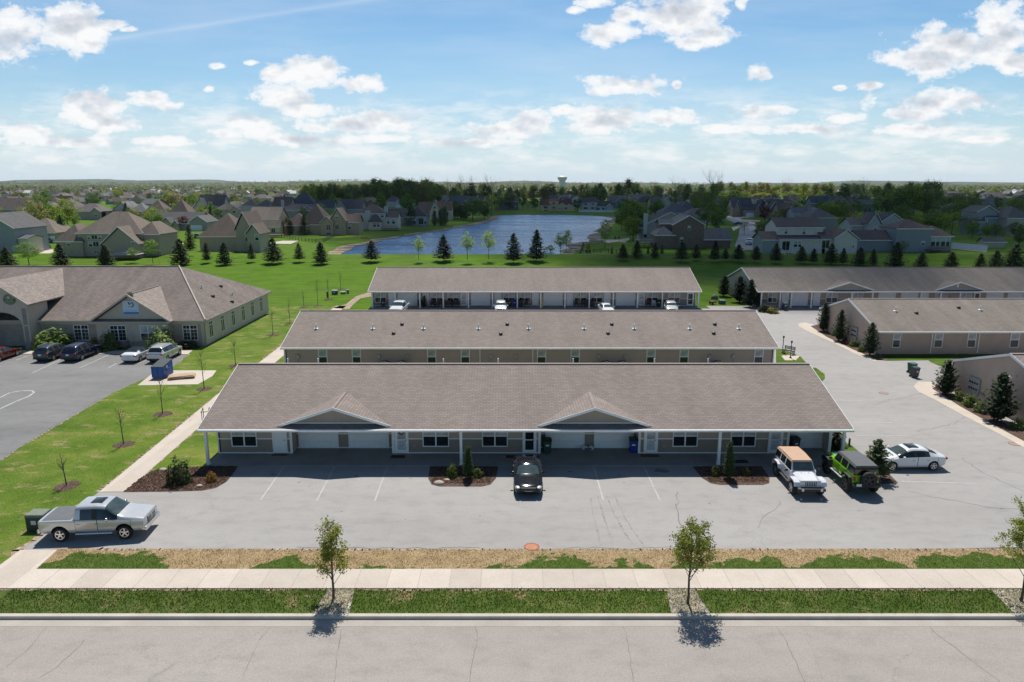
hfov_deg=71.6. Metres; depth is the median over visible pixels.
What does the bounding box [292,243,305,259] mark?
spruce tree
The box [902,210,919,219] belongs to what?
broadleaf tree
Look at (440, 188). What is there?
woodland tree
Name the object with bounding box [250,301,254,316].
window
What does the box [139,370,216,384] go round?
dumpster pad
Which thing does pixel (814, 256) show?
spruce tree
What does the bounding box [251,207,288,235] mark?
house
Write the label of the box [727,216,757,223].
driveway
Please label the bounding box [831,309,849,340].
juniper
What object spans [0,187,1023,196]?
distant roofs
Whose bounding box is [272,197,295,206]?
house
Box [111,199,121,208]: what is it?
broadleaf tree
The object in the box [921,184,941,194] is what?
broadleaf tree
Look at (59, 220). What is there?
spruce tree
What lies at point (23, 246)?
young tree
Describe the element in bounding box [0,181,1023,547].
ground
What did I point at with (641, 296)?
door
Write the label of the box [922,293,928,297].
door
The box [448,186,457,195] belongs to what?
woodland tree
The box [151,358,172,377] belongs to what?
dumpster
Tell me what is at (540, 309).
asphalt lot
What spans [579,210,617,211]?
vinyl fence
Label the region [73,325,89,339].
window
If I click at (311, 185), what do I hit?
woodland tree
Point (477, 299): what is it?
garage door
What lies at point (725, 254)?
spruce tree
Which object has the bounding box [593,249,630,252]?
rail fence
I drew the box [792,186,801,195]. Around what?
woodland tree
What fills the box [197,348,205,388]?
sapling
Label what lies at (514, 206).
house
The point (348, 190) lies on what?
woodland tree
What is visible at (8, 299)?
emblem sign
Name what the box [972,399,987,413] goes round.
round shrub
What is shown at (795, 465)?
off road vehicle
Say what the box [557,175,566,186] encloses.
water tower
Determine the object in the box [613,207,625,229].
broadleaf tree
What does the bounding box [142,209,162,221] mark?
broadleaf tree
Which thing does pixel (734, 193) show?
woodland tree
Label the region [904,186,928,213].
broadleaf tree
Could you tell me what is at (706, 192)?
broadleaf tree
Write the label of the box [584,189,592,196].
woodland tree
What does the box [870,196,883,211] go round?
broadleaf tree
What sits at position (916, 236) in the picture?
house
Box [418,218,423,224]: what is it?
window
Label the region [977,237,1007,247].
house
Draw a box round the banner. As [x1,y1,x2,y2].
[122,301,139,314]
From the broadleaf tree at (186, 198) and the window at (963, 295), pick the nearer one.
the window at (963, 295)
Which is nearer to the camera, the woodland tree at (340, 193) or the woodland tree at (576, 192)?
the woodland tree at (340, 193)
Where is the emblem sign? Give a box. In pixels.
[3,294,15,304]
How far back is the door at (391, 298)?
112.79 m
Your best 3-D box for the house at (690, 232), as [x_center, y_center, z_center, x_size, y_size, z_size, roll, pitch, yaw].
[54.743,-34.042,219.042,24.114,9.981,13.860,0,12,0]
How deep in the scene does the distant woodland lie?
1971.41 m
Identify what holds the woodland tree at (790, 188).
on the ground at (288, 279)
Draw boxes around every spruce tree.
[0,247,19,265]
[48,243,71,265]
[57,215,65,223]
[95,244,118,265]
[167,239,193,264]
[183,225,196,249]
[201,242,213,260]
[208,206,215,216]
[214,242,235,264]
[248,243,256,259]
[261,238,287,261]
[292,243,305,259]
[297,214,311,234]
[312,242,328,263]
[361,240,382,259]
[404,202,416,224]
[432,235,454,258]
[502,233,523,260]
[525,229,549,258]
[615,244,631,258]
[630,240,643,257]
[650,243,659,257]
[673,241,691,259]
[690,244,701,257]
[707,240,722,259]
[721,249,730,258]
[729,244,747,259]
[748,246,763,259]
[768,243,784,260]
[793,246,808,261]
[808,248,819,261]
[820,243,840,263]
[837,248,849,262]
[849,247,867,264]
[867,249,879,264]
[882,242,908,266]
[912,252,928,266]
[941,252,959,266]
[972,253,989,266]
[985,250,1005,266]
[1001,244,1023,266]
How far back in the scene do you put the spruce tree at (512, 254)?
170.65 m
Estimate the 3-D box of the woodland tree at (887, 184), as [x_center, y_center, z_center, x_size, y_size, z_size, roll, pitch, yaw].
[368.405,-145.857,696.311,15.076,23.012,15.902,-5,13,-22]
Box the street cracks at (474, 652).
[6,626,998,681]
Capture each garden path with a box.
[0,550,55,568]
[100,306,344,491]
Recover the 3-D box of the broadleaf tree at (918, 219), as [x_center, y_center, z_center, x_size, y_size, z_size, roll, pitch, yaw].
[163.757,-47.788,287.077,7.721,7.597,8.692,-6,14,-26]
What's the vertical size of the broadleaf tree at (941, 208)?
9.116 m
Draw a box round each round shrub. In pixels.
[30,327,73,350]
[89,337,97,343]
[97,329,122,351]
[142,325,176,347]
[164,454,192,486]
[175,340,199,349]
[206,471,216,482]
[446,462,457,477]
[473,468,483,478]
[708,466,720,476]
[741,467,750,475]
[757,303,768,312]
[765,306,779,313]
[848,340,859,346]
[952,390,965,401]
[962,393,979,407]
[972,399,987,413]
[1008,417,1023,430]
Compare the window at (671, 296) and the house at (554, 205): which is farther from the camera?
the house at (554, 205)
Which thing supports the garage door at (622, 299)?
in the villa building at (555, 287)
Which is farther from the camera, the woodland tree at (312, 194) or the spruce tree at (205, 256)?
the woodland tree at (312, 194)
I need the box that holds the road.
[0,626,1023,681]
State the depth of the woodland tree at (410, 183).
625.28 m
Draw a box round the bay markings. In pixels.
[0,354,172,408]
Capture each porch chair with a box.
[445,300,452,306]
[452,300,458,304]
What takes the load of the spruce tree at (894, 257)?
on the ground at (288, 279)
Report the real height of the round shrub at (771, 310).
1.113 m
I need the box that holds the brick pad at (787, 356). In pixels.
[782,354,798,359]
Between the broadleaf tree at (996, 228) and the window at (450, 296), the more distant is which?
the broadleaf tree at (996, 228)
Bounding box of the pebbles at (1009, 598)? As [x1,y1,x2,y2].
[991,589,1023,612]
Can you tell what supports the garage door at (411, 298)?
in the villa building at (555, 287)
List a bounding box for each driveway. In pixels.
[37,249,52,252]
[276,241,296,243]
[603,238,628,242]
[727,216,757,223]
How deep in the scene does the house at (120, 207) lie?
399.11 m
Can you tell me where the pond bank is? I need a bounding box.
[327,215,617,253]
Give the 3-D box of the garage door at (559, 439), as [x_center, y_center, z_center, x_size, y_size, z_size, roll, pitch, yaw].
[3.875,6.754,51.776,2.870,2.260,0.060,0,12,0]
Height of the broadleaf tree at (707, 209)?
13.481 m
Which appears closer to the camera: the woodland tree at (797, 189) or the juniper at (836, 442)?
the juniper at (836, 442)
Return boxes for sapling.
[54,452,66,485]
[115,407,125,443]
[156,376,164,413]
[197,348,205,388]
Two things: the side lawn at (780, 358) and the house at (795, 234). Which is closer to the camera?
the side lawn at (780, 358)
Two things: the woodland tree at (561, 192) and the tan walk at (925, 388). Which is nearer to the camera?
the tan walk at (925, 388)
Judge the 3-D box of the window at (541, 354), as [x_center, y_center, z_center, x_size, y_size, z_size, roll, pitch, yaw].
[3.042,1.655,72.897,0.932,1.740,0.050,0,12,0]
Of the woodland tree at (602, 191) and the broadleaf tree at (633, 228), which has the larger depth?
the woodland tree at (602, 191)
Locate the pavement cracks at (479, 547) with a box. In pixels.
[0,355,1009,549]
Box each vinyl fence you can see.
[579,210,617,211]
[951,242,987,250]
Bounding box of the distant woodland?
[0,179,1023,195]
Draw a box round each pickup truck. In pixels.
[37,495,159,541]
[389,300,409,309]
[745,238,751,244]
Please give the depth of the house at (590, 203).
517.22 m
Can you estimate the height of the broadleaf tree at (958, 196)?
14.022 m
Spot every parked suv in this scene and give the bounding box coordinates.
[32,342,66,360]
[146,342,181,361]
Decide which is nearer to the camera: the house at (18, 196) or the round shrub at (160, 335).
the round shrub at (160, 335)
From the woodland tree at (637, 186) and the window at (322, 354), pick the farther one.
the woodland tree at (637, 186)
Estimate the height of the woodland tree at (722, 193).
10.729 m
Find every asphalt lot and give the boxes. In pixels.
[24,306,1023,549]
[367,309,711,309]
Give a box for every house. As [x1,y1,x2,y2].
[0,191,15,195]
[0,192,13,197]
[0,198,36,212]
[0,211,49,253]
[4,194,21,197]
[22,201,56,212]
[40,218,70,242]
[42,196,60,202]
[52,192,74,198]
[53,211,178,257]
[56,198,113,219]
[72,196,91,204]
[98,193,114,200]
[105,197,128,203]
[112,201,148,217]
[118,194,134,200]
[132,194,149,203]
[140,197,171,207]
[141,199,195,216]
[150,212,217,230]
[193,195,229,209]
[197,210,269,252]
[205,204,241,218]
[230,201,243,207]
[241,199,272,211]
[243,194,253,200]
[249,194,273,202]
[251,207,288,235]
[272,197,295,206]
[279,191,289,196]
[284,204,312,219]
[284,204,363,234]
[294,192,336,212]
[334,199,365,213]
[355,204,400,229]
[364,197,380,206]
[385,196,401,207]
[388,207,429,225]
[418,202,432,218]
[429,200,453,219]
[439,195,448,200]
[449,196,469,210]
[476,195,485,204]
[489,195,518,209]
[540,199,573,210]
[548,195,573,199]
[561,194,578,207]
[579,197,612,209]
[607,195,626,207]
[627,193,644,204]
[635,196,655,208]
[637,211,675,240]
[647,197,671,212]
[649,214,731,248]
[656,201,693,214]
[658,194,679,203]
[681,208,721,223]
[726,197,764,216]
[751,195,763,202]
[752,217,859,253]
[761,199,783,218]
[763,195,776,201]
[772,203,792,214]
[783,195,797,202]
[785,207,814,216]
[795,208,837,229]
[805,196,833,206]
[826,201,851,216]
[833,198,854,212]
[839,212,902,230]
[851,219,954,251]
[853,194,867,200]
[855,200,874,211]
[959,205,999,234]
[963,198,993,205]
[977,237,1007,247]
[978,192,995,197]
[982,204,1000,210]
[987,193,1005,197]
[990,198,1012,206]
[997,206,1023,235]
[1013,191,1023,195]
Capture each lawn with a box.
[0,306,346,564]
[776,349,805,362]
[813,368,824,380]
[831,444,857,451]
[881,354,999,366]
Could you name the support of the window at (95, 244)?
in the house at (116, 231)
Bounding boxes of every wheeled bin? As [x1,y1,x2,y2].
[542,437,551,452]
[629,436,638,452]
[656,299,660,305]
[782,302,787,309]
[789,435,800,446]
[906,362,917,372]
[909,366,920,377]
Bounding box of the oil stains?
[271,469,859,519]
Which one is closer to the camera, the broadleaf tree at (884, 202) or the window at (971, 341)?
the window at (971, 341)
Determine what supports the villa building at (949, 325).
on the asphalt lot at (233, 511)
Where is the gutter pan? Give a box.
[0,619,1023,625]
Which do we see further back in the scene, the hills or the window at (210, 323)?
the hills
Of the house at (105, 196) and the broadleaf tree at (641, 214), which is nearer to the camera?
the broadleaf tree at (641, 214)
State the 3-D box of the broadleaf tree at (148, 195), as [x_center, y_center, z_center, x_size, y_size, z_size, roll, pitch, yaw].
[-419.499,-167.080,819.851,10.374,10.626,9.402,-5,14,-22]
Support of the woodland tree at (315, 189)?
on the ground at (288, 279)
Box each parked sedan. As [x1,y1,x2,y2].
[0,346,20,361]
[120,346,149,361]
[510,455,545,493]
[598,303,613,309]
[867,443,947,470]
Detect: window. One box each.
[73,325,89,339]
[93,242,98,246]
[109,325,126,340]
[139,325,156,340]
[182,325,198,339]
[208,320,213,337]
[220,315,224,331]
[230,432,257,446]
[231,310,235,326]
[241,306,245,320]
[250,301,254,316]
[259,297,262,311]
[318,350,327,362]
[326,224,330,230]
[352,350,360,362]
[374,293,385,302]
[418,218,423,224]
[422,432,448,446]
[427,350,435,362]
[430,293,442,301]
[447,293,458,299]
[461,350,469,362]
[482,432,507,446]
[503,293,514,302]
[519,293,530,302]
[537,350,545,362]
[571,350,579,362]
[574,293,586,302]
[591,293,602,302]
[646,293,657,302]
[646,350,655,362]
[668,293,679,302]
[672,432,697,446]
[679,350,688,362]
[730,432,755,446]
[754,350,763,362]
[768,293,776,302]
[782,241,789,249]
[821,240,829,247]
[826,293,837,302]
[852,293,862,297]
[892,333,901,347]
[930,237,935,245]
[933,333,943,347]
[935,237,940,245]
[935,293,946,297]
[940,237,945,245]
[946,237,950,245]
[961,293,971,297]
[966,333,976,347]
[1009,333,1019,347]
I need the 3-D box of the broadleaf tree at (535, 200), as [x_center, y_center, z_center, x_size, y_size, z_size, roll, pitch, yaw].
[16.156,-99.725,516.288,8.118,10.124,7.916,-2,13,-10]
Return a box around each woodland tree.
[297,186,307,195]
[306,187,317,198]
[307,183,317,194]
[312,184,323,199]
[315,185,327,199]
[321,186,332,199]
[327,183,339,197]
[336,188,345,198]
[341,187,351,197]
[351,186,364,198]
[359,183,369,196]
[361,184,376,197]
[366,184,383,198]
[367,177,380,193]
[378,180,391,195]
[378,186,391,199]
[389,177,406,197]
[399,178,417,204]
[408,179,417,198]
[413,183,422,203]
[416,184,429,201]
[423,181,434,201]
[426,186,440,201]
[432,186,444,200]
[436,185,446,194]
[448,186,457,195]
[455,182,463,194]
[466,182,477,195]
[479,182,490,200]
[483,184,494,202]
[505,186,515,196]
[514,188,521,198]
[519,185,527,198]
[527,185,539,199]
[538,185,549,199]
[547,183,558,198]
[556,189,564,194]
[572,189,580,196]
[577,183,586,196]
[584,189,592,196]
[590,185,601,200]
[596,181,604,200]
[597,187,608,200]
[614,183,623,194]
[621,177,637,199]
[632,182,640,192]
[651,185,657,195]
[654,186,663,196]
[671,189,678,197]
[680,184,691,200]
[681,183,693,200]
[696,184,706,193]
[708,182,719,199]
[716,191,727,198]
[717,179,725,191]
[723,189,744,197]
[725,182,734,190]
[728,184,738,194]
[741,181,750,196]
[741,191,754,196]
[748,192,770,196]
[749,186,758,196]
[755,182,766,195]
[764,183,772,193]
[770,186,776,194]
[780,191,803,196]
[783,183,792,195]
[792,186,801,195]
[798,182,809,197]
[810,183,820,195]
[818,183,825,192]
[824,187,835,195]
[827,182,836,189]
[836,183,851,198]
[850,183,861,194]
[858,184,869,194]
[866,185,874,196]
[871,186,881,196]
[878,182,895,193]
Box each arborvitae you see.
[285,219,294,234]
[421,296,427,306]
[431,210,437,225]
[437,209,443,225]
[441,208,446,224]
[444,206,448,224]
[462,207,468,219]
[462,445,472,477]
[722,440,735,477]
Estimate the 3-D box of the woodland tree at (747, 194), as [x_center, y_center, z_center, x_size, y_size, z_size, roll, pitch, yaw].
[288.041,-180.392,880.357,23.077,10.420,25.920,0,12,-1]
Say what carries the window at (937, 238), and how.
in the house at (916, 236)
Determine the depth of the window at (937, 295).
112.71 m
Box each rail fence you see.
[281,233,334,242]
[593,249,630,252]
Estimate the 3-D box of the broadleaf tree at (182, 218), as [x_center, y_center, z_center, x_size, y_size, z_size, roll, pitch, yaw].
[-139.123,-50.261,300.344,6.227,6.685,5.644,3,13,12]
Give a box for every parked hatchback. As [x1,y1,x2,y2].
[493,300,507,309]
[664,300,678,309]
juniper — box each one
[717,275,731,295]
[730,276,747,301]
[742,279,756,306]
[754,293,763,305]
[815,302,829,330]
[822,432,848,450]
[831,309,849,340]
[860,322,880,354]
[864,439,893,476]
[931,360,961,393]
[978,372,1021,420]
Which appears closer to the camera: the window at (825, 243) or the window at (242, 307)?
the window at (242, 307)
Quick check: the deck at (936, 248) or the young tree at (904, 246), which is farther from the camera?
the deck at (936, 248)
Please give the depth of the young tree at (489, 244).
172.69 m
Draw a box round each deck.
[633,239,652,247]
[925,246,949,252]
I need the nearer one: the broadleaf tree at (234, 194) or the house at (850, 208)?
the house at (850, 208)
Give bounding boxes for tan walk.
[798,322,882,360]
[914,382,1023,446]
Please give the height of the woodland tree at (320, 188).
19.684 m
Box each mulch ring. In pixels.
[52,481,80,490]
[112,441,133,447]
[152,411,172,416]
[196,387,211,390]
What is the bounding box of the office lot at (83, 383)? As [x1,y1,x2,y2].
[0,354,186,459]
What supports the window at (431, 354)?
in the villa building at (527, 336)
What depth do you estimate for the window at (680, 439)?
50.79 m
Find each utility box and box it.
[24,509,50,530]
[331,290,337,294]
[718,299,725,303]
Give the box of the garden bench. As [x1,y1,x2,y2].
[782,345,795,354]
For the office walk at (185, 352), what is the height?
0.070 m
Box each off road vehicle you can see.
[772,446,826,493]
[821,451,880,491]
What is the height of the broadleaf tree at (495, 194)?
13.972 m
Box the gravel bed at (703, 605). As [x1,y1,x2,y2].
[667,589,709,612]
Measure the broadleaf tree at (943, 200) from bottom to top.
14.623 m
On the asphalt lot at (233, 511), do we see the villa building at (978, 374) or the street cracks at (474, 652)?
the villa building at (978, 374)
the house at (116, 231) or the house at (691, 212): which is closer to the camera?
the house at (116, 231)
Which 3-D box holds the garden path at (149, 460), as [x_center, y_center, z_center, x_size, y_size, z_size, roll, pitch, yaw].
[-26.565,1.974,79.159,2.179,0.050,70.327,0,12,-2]
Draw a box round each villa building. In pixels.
[197,358,854,466]
[280,310,779,362]
[368,267,701,308]
[727,267,1023,308]
[819,298,1023,353]
[951,353,1023,422]
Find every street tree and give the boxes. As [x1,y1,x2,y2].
[308,515,351,598]
[669,515,718,603]
[992,495,1023,601]
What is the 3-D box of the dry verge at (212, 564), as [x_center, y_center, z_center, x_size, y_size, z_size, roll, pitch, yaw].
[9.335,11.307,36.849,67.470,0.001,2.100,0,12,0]
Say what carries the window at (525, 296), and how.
in the villa building at (555, 287)
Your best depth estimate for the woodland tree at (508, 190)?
704.34 m
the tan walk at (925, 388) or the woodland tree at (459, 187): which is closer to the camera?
the tan walk at (925, 388)
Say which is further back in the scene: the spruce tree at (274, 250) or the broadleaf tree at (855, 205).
the broadleaf tree at (855, 205)
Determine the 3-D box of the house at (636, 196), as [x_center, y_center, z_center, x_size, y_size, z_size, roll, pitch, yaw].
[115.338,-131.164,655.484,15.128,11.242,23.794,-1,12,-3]
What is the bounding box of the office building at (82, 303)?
[0,265,271,348]
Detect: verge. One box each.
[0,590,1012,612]
[37,549,1023,568]
[926,548,1023,548]
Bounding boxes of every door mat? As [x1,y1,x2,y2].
[271,453,288,455]
[390,455,404,457]
[640,454,658,456]
[732,460,748,462]
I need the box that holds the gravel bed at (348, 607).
[313,589,353,612]
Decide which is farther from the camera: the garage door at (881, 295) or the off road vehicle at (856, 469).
the garage door at (881, 295)
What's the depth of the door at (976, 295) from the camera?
112.68 m
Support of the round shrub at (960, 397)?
on the mulch bed at (1006, 428)
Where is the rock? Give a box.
[434,480,444,484]
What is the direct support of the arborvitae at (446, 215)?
on the ground at (288, 279)
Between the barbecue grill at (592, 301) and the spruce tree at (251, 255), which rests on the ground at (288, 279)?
the spruce tree at (251, 255)
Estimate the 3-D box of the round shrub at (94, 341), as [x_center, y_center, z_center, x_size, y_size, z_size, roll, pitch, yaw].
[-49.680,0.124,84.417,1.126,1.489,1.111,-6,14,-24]
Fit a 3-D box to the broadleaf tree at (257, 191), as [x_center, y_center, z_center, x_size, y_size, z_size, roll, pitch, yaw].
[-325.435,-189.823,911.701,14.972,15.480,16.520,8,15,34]
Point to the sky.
(603, 91)
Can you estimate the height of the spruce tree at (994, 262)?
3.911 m
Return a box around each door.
[191,225,201,230]
[272,432,287,452]
[298,432,338,447]
[348,432,388,447]
[388,293,394,305]
[394,432,408,453]
[398,293,416,305]
[422,293,429,305]
[460,293,466,305]
[471,293,489,305]
[494,293,500,304]
[522,432,536,453]
[532,293,538,305]
[543,293,562,305]
[545,432,584,447]
[566,293,572,305]
[594,432,633,447]
[604,293,610,302]
[616,293,635,305]
[638,293,644,305]
[643,432,657,453]
[686,293,693,305]
[746,213,753,216]
[767,432,783,453]
[781,293,788,305]
[790,432,822,447]
[791,293,808,305]
[812,293,820,305]
[878,293,895,297]
[900,293,918,297]
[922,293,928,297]
[974,293,980,297]
[986,293,1003,297]
[1007,293,1023,297]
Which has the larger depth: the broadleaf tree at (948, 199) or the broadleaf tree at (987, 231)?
the broadleaf tree at (948, 199)
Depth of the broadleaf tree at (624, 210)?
272.46 m
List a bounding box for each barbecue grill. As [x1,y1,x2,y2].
[516,299,524,305]
[590,299,595,305]
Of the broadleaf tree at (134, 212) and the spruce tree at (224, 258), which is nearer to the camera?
the spruce tree at (224, 258)
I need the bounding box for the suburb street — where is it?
[726,217,754,249]
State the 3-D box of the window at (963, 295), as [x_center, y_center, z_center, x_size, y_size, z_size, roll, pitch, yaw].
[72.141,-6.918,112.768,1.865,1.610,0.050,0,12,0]
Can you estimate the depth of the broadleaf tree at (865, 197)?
525.14 m
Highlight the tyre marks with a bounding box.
[590,495,643,545]
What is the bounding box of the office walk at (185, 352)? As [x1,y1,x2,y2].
[19,350,192,354]
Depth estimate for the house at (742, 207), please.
425.19 m
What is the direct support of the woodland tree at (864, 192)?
on the ground at (288, 279)
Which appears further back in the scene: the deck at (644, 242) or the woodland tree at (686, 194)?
the woodland tree at (686, 194)
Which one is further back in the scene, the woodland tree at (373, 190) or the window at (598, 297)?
the woodland tree at (373, 190)
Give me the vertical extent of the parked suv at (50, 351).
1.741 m
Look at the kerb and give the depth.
31.98 m
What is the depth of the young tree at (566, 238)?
206.74 m
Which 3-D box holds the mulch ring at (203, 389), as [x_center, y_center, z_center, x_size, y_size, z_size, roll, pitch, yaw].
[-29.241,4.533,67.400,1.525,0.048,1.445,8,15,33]
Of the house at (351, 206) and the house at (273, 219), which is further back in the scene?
the house at (351, 206)
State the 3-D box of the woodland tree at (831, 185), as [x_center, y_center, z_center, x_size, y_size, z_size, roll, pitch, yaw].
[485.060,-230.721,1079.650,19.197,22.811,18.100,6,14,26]
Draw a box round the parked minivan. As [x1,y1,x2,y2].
[59,342,100,360]
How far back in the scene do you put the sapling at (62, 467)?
45.42 m
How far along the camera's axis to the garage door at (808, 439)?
51.87 m
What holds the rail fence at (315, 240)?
on the ground at (288, 279)
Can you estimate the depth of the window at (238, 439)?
50.79 m
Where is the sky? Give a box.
[0,0,1023,183]
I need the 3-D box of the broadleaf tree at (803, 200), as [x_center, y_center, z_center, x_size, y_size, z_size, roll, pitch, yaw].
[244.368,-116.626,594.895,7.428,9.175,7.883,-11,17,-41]
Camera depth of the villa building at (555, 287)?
112.85 m
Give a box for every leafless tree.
[457,175,472,191]
[670,175,687,195]
[703,170,724,184]
[846,180,862,194]
[856,177,866,195]
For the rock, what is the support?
on the mulch bed at (492, 473)
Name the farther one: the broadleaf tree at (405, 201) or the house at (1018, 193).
the house at (1018, 193)
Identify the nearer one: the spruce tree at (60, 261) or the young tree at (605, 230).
the spruce tree at (60, 261)
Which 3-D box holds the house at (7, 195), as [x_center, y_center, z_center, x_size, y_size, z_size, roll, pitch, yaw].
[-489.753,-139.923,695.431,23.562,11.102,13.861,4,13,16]
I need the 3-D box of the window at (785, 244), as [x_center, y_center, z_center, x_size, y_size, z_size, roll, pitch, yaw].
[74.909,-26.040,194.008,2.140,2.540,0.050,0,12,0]
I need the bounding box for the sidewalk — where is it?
[0,569,1023,587]
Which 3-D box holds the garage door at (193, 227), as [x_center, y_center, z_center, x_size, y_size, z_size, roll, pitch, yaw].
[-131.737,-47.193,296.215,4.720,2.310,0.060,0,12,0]
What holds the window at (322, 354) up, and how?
in the villa building at (527, 336)
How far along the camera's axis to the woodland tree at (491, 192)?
723.54 m
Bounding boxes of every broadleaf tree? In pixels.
[11,190,25,197]
[17,198,58,219]
[24,197,58,219]
[36,190,51,196]
[36,190,55,202]
[49,204,69,224]
[53,198,81,225]
[69,212,80,224]
[82,192,100,203]
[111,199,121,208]
[112,189,121,196]
[129,209,143,217]
[139,204,168,213]
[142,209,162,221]
[145,192,152,197]
[150,213,164,222]
[160,190,170,203]
[163,191,180,205]
[178,215,187,225]
[181,196,194,206]
[185,193,198,204]
[196,204,206,210]
[202,188,211,194]
[206,201,215,209]
[212,207,221,218]
[228,191,238,201]
[253,188,264,195]
[298,208,307,215]
[345,192,352,198]
[374,193,387,208]
[400,194,415,208]
[453,200,460,214]
[461,196,482,220]
[478,200,492,219]
[481,196,499,215]
[489,192,505,207]
[503,192,517,209]
[519,192,526,208]
[529,197,538,210]
[572,197,582,208]
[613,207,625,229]
[615,197,634,211]
[616,198,639,231]
[621,215,642,240]
[626,201,645,223]
[631,203,650,217]
[648,201,660,211]
[655,198,665,210]
[688,191,702,202]
[688,192,699,203]
[692,199,702,207]
[695,198,719,227]
[696,193,714,204]
[702,190,716,198]
[705,204,726,227]
[711,202,729,218]
[718,196,728,212]
[738,218,751,231]
[753,220,764,233]
[759,206,771,219]
[766,211,782,220]
[777,207,787,216]
[799,197,805,205]
[814,200,828,207]
[819,202,833,212]
[824,203,839,216]
[835,197,848,216]
[842,202,860,216]
[845,207,864,217]
[848,207,868,217]
[850,199,865,211]
[858,194,871,199]
[870,188,897,212]
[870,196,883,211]
[889,187,910,214]
[894,204,910,217]
[895,182,928,216]
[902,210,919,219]
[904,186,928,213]
[910,213,928,224]
[912,179,948,213]
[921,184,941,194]
[921,209,942,226]
[927,200,948,215]
[931,211,956,230]
[932,195,947,207]
[934,207,951,224]
[941,194,958,203]
[941,204,960,221]
[942,210,964,233]
[951,192,965,202]
[951,200,970,224]
[959,212,979,229]
[961,195,984,204]
[963,188,972,194]
[965,219,981,237]
[967,194,983,204]
[981,223,993,234]
[991,222,1002,235]
[992,195,1003,207]
[996,227,1011,236]
[1004,196,1023,208]
[1009,222,1022,233]
[1012,223,1023,243]
[1015,200,1023,210]
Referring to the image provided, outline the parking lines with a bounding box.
[260,422,977,500]
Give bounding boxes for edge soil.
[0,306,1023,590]
[0,588,1021,588]
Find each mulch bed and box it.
[124,466,236,491]
[428,466,497,485]
[693,466,769,484]
[811,325,886,360]
[881,470,897,483]
[932,386,1023,440]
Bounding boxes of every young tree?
[12,242,41,264]
[122,248,141,259]
[141,239,159,260]
[411,235,424,259]
[458,232,475,258]
[480,231,497,258]
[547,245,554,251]
[552,232,568,250]
[561,227,572,251]
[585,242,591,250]
[597,218,612,239]
[896,241,908,249]
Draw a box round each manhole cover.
[524,543,539,550]
[1008,442,1020,445]
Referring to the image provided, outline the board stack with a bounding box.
[167,372,195,379]
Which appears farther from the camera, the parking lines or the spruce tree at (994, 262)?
the spruce tree at (994, 262)
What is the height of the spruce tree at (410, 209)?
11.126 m
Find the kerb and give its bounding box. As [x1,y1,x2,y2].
[0,613,1023,618]
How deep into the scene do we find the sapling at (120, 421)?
52.65 m
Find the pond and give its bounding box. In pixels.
[341,215,612,253]
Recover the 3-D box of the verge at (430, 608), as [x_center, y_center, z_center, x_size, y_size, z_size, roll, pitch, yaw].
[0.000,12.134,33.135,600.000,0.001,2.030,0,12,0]
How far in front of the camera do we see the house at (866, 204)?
497.57 m
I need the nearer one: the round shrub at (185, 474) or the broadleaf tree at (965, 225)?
the round shrub at (185, 474)
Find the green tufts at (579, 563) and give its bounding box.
[41,551,1021,568]
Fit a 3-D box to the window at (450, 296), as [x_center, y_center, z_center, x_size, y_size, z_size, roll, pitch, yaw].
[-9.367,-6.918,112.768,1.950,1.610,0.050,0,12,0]
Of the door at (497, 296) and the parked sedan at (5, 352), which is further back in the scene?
the door at (497, 296)
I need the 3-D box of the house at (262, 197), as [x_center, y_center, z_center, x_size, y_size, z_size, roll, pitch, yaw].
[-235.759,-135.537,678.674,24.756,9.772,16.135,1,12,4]
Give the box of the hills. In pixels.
[0,179,1023,185]
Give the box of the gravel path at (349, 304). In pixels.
[333,293,370,308]
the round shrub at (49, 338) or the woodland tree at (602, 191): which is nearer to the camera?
the round shrub at (49, 338)
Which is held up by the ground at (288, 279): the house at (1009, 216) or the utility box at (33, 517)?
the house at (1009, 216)
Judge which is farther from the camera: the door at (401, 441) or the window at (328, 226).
the window at (328, 226)
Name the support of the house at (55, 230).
on the ground at (288, 279)
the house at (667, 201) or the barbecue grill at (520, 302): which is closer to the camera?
the barbecue grill at (520, 302)
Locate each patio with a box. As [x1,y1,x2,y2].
[111,249,146,259]
[596,239,627,241]
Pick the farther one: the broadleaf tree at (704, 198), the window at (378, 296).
the broadleaf tree at (704, 198)

